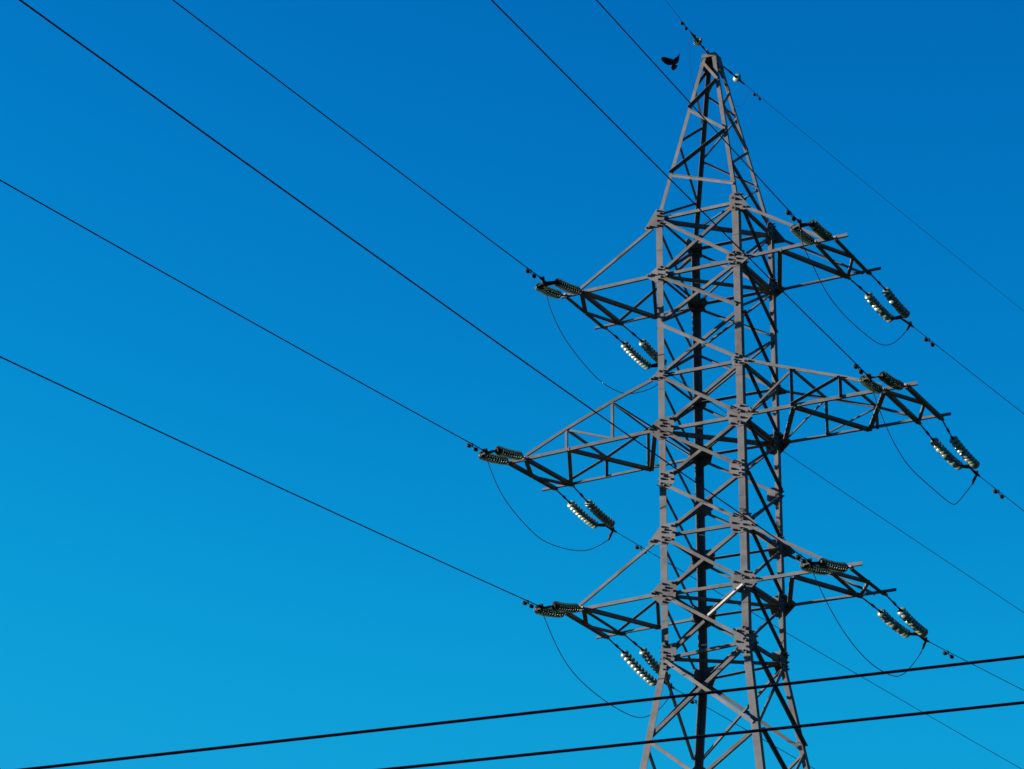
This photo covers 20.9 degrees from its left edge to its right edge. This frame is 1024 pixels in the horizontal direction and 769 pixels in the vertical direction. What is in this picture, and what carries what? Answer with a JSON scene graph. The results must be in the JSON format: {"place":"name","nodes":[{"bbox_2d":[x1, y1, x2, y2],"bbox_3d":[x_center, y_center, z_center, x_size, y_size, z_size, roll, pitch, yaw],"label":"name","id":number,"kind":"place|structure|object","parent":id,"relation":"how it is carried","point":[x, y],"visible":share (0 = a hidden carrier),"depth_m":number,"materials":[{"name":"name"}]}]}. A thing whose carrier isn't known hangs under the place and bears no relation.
{"place":"outdoors","nodes":[
{"label":"outdoors","id":0,"kind":"place"},
{"bbox_2d":[0,0,1023,768],"label":"sky","id":1,"kind":"structure","parent":0,"point":[158,594],"materials":[{"name":"blue"}]},
{"bbox_2d":[18,655,1023,768],"bbox_3d":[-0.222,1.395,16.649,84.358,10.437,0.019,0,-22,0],"label":"overhead cable","id":2,"kind":"object","parent":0,"point":[525,713],"visible":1,"depth_m":16.42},
{"bbox_2d":[661,52,679,69],"bbox_3d":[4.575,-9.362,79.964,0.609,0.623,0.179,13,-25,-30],"label":"bird","id":3,"kind":"object","parent":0,"point":[669,61],"visible":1,"depth_m":79.95},
{"bbox_2d":[378,701,1023,768],"bbox_3d":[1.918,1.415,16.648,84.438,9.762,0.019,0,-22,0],"label":"overhead cable","id":4,"kind":"object","parent":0,"point":[709,735],"visible":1,"depth_m":16.38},
{"label":"ground","id":5,"kind":"structure","parent":0,"visible":0},
{"bbox_2d":[506,49,950,768],"bbox_3d":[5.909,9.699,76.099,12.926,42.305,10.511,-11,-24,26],"label":"lattice tower","id":6,"kind":"structure","parent":5,"relation":"on","point":[744,579],"depth_m":78.96,"materials":[{"name":"metal"}]},
{"bbox_2d":[478,446,525,464],"bbox_3d":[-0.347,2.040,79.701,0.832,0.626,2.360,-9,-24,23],"label":"insulator assembly","id":7,"kind":"object","parent":6,"relation":"attached to","point":[503,455],"visible":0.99,"depth_m":79.53,"materials":[{"name":"glass"}]},
{"bbox_2d":[0,180,482,449],"bbox_3d":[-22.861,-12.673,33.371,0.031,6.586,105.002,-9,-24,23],"label":"conductor","id":8,"kind":"object","parent":7,"relation":"attached to","point":[228,308],"visible":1,"depth_m":66.09,"materials":[{"name":"metal"}]},
{"bbox_2d":[466,443,477,451],"bbox_3d":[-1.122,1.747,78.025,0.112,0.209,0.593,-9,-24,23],"label":"vibration damper","id":9,"kind":"object","parent":8,"relation":"attached to","point":[468,445],"visible":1,"depth_m":78.01,"materials":[{"name":"metal"}]},
{"bbox_2d":[535,276,581,298],"bbox_3d":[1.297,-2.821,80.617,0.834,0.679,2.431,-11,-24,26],"label":"insulator assembly","id":10,"kind":"object","parent":6,"relation":"attached to","point":[561,284],"visible":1,"depth_m":80.42,"materials":[{"name":"glass"}]},
{"bbox_2d":[172,0,539,277],"bbox_3d":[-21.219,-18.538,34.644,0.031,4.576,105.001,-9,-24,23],"label":"conductor","id":11,"kind":"object","parent":10,"relation":"attached to","point":[349,134],"visible":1,"depth_m":69.39,"materials":[{"name":"metal"}]},
{"bbox_2d":[525,269,535,277],"bbox_3d":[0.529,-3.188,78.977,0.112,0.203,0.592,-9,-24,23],"label":"vibration damper","id":12,"kind":"object","parent":11,"relation":"attached to","point":[530,271],"visible":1,"depth_m":78.98,"materials":[{"name":"metal"}]},
{"bbox_2d":[534,601,583,617],"bbox_3d":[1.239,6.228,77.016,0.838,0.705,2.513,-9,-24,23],"label":"insulator assembly","id":13,"kind":"object","parent":6,"relation":"attached to","point":[559,609],"visible":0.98,"depth_m":76.80,"materials":[{"name":"glass"}]},
{"bbox_2d":[0,356,537,605],"bbox_3d":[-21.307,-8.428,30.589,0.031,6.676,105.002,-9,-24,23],"label":"conductor","id":14,"kind":"object","parent":13,"relation":"attached to","point":[252,474],"visible":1,"depth_m":62.05,"materials":[{"name":"metal"}]},
{"bbox_2d":[522,600,533,607],"bbox_3d":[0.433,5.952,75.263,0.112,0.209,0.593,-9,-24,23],"label":"vibration damper","id":15,"kind":"object","parent":14,"relation":"attached to","point":[526,603],"visible":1,"depth_m":75.26,"materials":[{"name":"metal"}]},
{"bbox_2d":[555,486,616,539],"bbox_3d":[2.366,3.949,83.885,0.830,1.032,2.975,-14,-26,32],"label":"insulator assembly","id":16,"kind":"object","parent":6,"relation":"attached to","point":[596,511],"visible":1,"depth_m":83.84,"materials":[{"name":"glass"}]},
{"bbox_2d":[486,455,608,550],"bbox_3d":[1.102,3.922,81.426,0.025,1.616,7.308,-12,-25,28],"label":"jumper wire","id":17,"kind":"object","parent":16,"relation":"hanging from","point":[528,527],"visible":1,"depth_m":80.24,"materials":[{"name":"metal"}]},
{"bbox_2d":[617,532,1020,768],"bbox_3d":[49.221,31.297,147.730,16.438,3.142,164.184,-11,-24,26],"label":"conductor","id":18,"kind":"object","parent":16,"relation":"attached to","point":[830,658],"visible":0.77,"depth_m":95.83,"materials":[{"name":"metal"}]},
{"bbox_2d":[605,325,666,369],"bbox_3d":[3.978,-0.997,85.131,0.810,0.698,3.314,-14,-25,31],"label":"insulator assembly","id":19,"kind":"object","parent":6,"relation":"attached to","point":[649,350],"visible":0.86,"depth_m":85.04,"materials":[{"name":"glass"}]},
{"bbox_2d":[544,286,657,393],"bbox_3d":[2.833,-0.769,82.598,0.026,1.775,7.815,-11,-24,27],"label":"jumper wire","id":20,"kind":"object","parent":19,"relation":"hanging from","point":[580,359],"visible":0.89,"depth_m":80.97,"materials":[{"name":"metal"}]},
{"bbox_2d":[673,376,1023,612],"bbox_3d":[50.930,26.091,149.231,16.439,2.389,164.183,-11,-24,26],"label":"conductor","id":21,"kind":"object","parent":19,"relation":"attached to","point":[879,516],"visible":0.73,"depth_m":97.75,"materials":[{"name":"metal"}]},
{"bbox_2d":[607,635,674,695],"bbox_3d":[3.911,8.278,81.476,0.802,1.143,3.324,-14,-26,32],"label":"insulator assembly","id":22,"kind":"object","parent":6,"relation":"attached to","point":[643,673],"visible":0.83,"depth_m":81.35,"materials":[{"name":"glass"}]},
{"bbox_2d":[542,611,667,717],"bbox_3d":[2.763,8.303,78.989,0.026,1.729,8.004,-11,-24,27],"label":"jumper wire","id":23,"kind":"object","parent":22,"relation":"hanging from","point":[587,686],"visible":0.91,"depth_m":77.60,"materials":[{"name":"metal"}]},
{"bbox_2d":[675,689,813,768],"bbox_3d":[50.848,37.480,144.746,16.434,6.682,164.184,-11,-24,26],"label":"conductor","id":24,"kind":"object","parent":22,"relation":"attached to","point":[741,727],"visible":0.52,"depth_m":85.28,"materials":[{"name":"metal"}]},
{"bbox_2d":[690,31,707,53],"bbox_3d":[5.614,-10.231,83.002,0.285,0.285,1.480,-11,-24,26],"label":"ground wire insulator","id":25,"kind":"object","parent":6,"relation":"attached to","point":[697,41],"visible":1,"depth_m":82.89,"materials":[{"name":"metal"}]},
{"bbox_2d":[723,66,744,83],"bbox_3d":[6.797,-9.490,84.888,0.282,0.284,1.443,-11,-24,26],"label":"ground wire insulator","id":26,"kind":"object","parent":6,"relation":"attached to","point":[736,77],"visible":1,"depth_m":85.00,"materials":[{"name":"metal"}]},
{"bbox_2d":[747,86,1021,309],"bbox_3d":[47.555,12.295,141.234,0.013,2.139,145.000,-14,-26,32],"label":"ground wire","id":27,"kind":"object","parent":26,"relation":"attached to","point":[883,197],"visible":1,"depth_m":92.51,"materials":[{"name":"metal"}]},
{"bbox_2d":[790,219,836,245],"bbox_3d":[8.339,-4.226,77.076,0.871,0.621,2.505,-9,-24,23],"label":"insulator assembly","id":28,"kind":"object","parent":6,"relation":"attached to","point":[818,229],"visible":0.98,"depth_m":76.76,"materials":[{"name":"glass"}]},
{"bbox_2d":[596,0,796,219],"bbox_3d":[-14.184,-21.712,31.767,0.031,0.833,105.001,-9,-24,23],"label":"conductor","id":29,"kind":"object","parent":28,"relation":"attached to","point":[692,105],"visible":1,"depth_m":69.16,"materials":[{"name":"metal"}]},
{"bbox_2d":[785,210,795,220],"bbox_3d":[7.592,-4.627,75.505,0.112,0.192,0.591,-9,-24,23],"label":"vibration damper","id":30,"kind":"object","parent":29,"relation":"attached to","point":[787,212],"visible":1,"depth_m":75.53,"materials":[{"name":"metal"}]},
{"bbox_2d":[800,558,851,574],"bbox_3d":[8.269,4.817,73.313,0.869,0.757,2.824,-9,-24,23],"label":"insulator assembly","id":31,"kind":"object","parent":6,"relation":"attached to","point":[822,566],"visible":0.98,"depth_m":72.87,"materials":[{"name":"glass"}]},
{"bbox_2d":[19,0,807,559],"bbox_3d":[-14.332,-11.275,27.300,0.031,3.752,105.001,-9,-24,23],"label":"conductor","id":32,"kind":"object","parent":31,"relation":"attached to","point":[375,256],"visible":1,"depth_m":50.62,"materials":[{"name":"metal"}]},
{"bbox_2d":[795,554,805,563],"bbox_3d":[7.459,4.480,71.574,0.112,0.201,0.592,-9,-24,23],"label":"vibration damper","id":33,"kind":"object","parent":32,"relation":"attached to","point":[798,557],"visible":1,"depth_m":71.58,"materials":[{"name":"metal"}]},
{"bbox_2d":[848,274,913,330],"bbox_3d":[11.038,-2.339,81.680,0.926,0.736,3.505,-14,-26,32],"label":"insulator assembly","id":34,"kind":"object","parent":6,"relation":"attached to","point":[902,310],"visible":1,"depth_m":81.64,"materials":[{"name":"glass"}]},
{"bbox_2d":[800,229,906,344],"bbox_3d":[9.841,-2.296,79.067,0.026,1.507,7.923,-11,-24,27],"label":"jumper wire","id":35,"kind":"object","parent":34,"relation":"hanging from","point":[836,305],"visible":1,"depth_m":77.64,"materials":[{"name":"metal"}]},
{"bbox_2d":[914,327,1023,413],"bbox_3d":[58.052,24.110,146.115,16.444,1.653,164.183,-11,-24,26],"label":"conductor","id":36,"kind":"object","parent":34,"relation":"attached to","point":[967,369],"visible":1,"depth_m":85.78,"materials":[{"name":"metal"}]},
{"bbox_2d":[923,337,934,346],"bbox_3d":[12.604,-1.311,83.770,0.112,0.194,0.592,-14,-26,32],"label":"vibration damper","id":37,"kind":"object","parent":36,"relation":"attached to","point":[925,339],"visible":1,"depth_m":83.78,"materials":[{"name":"metal"}]},
{"bbox_2d":[859,371,907,393],"bbox_3d":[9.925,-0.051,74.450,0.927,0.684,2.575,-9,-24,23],"label":"insulator assembly","id":38,"kind":"object","parent":6,"relation":"attached to","point":[885,377],"visible":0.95,"depth_m":74.16,"materials":[{"name":"glass"}]},
{"bbox_2d":[491,0,866,374],"bbox_3d":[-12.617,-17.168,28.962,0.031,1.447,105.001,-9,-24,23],"label":"conductor","id":39,"kind":"object","parent":38,"relation":"attached to","point":[558,67],"visible":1,"depth_m":60.87,"materials":[{"name":"metal"}]},
{"bbox_2d":[853,364,862,373],"bbox_3d":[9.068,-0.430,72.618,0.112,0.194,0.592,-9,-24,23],"label":"vibration damper","id":40,"kind":"object","parent":39,"relation":"attached to","point":[855,366],"visible":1,"depth_m":72.62,"materials":[{"name":"metal"}]},
{"bbox_2d":[860,595,929,648],"bbox_3d":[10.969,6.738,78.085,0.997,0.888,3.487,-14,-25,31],"label":"insulator assembly","id":41,"kind":"object","parent":6,"relation":"attached to","point":[920,630],"visible":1,"depth_m":78.05,"materials":[{"name":"glass"}]},
{"bbox_2d":[812,568,922,676],"bbox_3d":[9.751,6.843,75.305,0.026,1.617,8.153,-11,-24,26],"label":"jumper wire","id":42,"kind":"object","parent":41,"relation":"hanging from","point":[850,640],"visible":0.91,"depth_m":73.93,"materials":[{"name":"metal"}]},
{"bbox_2d":[929,642,1023,690],"bbox_3d":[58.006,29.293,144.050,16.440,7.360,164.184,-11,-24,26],"label":"conductor","id":43,"kind":"object","parent":41,"relation":"attached to","point":[976,666],"visible":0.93,"depth_m":81.87,"materials":[{"name":"metal"}]},
{"bbox_2d":[942,650,953,658],"bbox_3d":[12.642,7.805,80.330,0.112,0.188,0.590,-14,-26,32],"label":"vibration damper","id":44,"kind":"object","parent":43,"relation":"attached to","point":[946,653],"visible":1,"depth_m":80.32,"materials":[{"name":"metal"}]},
{"bbox_2d":[918,420,979,483],"bbox_3d":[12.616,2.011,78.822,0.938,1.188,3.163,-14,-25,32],"label":"insulator assembly","id":45,"kind":"object","parent":6,"relation":"attached to","point":[953,461],"visible":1,"depth_m":78.73,"materials":[{"name":"glass"}]},
{"bbox_2d":[871,382,972,504],"bbox_3d":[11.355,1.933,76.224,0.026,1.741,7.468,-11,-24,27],"label":"jumper wire","id":46,"kind":"object","parent":45,"relation":"hanging from","point":[906,462],"visible":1,"depth_m":75.00,"materials":[{"name":"metal"}]},
{"bbox_2d":[980,476,1023,510],"bbox_3d":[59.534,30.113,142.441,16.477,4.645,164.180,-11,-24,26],"label":"conductor","id":47,"kind":"object","parent":45,"relation":"attached to","point":[1001,493],"visible":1,"depth_m":81.09,"materials":[{"name":"metal"}]},
{"bbox_2d":[993,489,1003,498],"bbox_3d":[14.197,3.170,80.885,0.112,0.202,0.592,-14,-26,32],"label":"vibration damper","id":48,"kind":"object","parent":47,"relation":"attached to","point":[995,491],"visible":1,"depth_m":80.87,"materials":[{"name":"metal"}]}
]}

